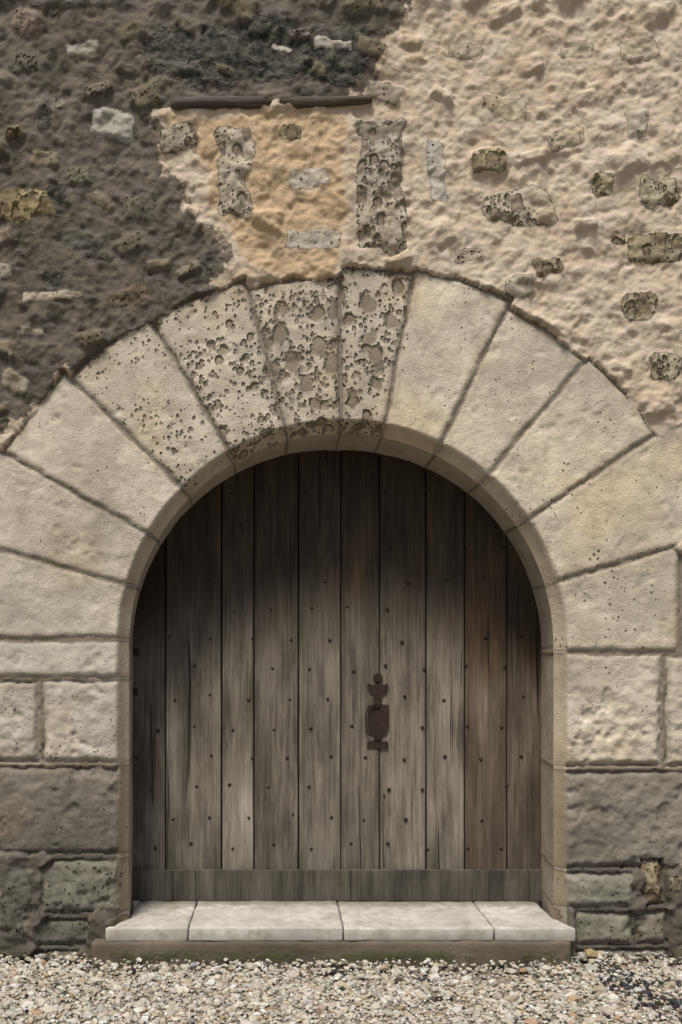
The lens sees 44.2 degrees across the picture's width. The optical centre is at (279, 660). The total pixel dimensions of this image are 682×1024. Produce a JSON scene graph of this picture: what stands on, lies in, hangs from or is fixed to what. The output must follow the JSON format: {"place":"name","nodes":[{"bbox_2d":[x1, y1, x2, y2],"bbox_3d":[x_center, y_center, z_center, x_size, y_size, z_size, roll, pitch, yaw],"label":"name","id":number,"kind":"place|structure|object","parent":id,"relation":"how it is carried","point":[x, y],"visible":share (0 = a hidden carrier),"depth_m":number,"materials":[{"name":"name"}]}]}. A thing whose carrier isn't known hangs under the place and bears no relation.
{"place":"outdoors","nodes":[
{"label":"outdoors","id":0,"kind":"place"},
{"bbox_2d":[0,901,681,1023],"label":"ground","id":1,"kind":"structure","parent":0,"point":[500,979],"depth_m":3.63,"materials":[{"name":"grey gravel"}]},
{"bbox_2d":[91,898,575,968],"bbox_3d":[0.252,1.373,4.187,2.287,0.229,0.533,0,0,0],"label":"threshold step","id":2,"kind":"object","parent":1,"relation":"on","point":[477,933],"visible":0.88,"depth_m":3.94,"materials":[{"name":"stone"}]},
{"bbox_2d":[0,0,681,964],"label":"wall","id":3,"kind":"structure","parent":1,"relation":"on","point":[456,242],"depth_m":4.00,"materials":[{"name":"beige stone"}]},
{"bbox_2d":[171,95,371,110],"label":"wooden beam","id":4,"kind":"structure","parent":3,"relation":"attached to","point":[216,102],"depth_m":3.96,"materials":[{"name":"brown wood"}]},
{"bbox_2d":[129,434,553,917],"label":"arch soffit","id":5,"kind":"structure","parent":3,"relation":"attached to","point":[485,499],"depth_m":4.23,"materials":[{"name":"beige stone"}]},
{"bbox_2d":[129,434,550,900],"bbox_3d":[0.299,0.024,4.415,2.335,2.495,0.089,0,0,0],"label":"oak door","id":6,"kind":"structure","parent":5,"relation":"attached to","point":[336,675],"depth_m":4.40,"materials":[{"name":"wood"}]}
]}

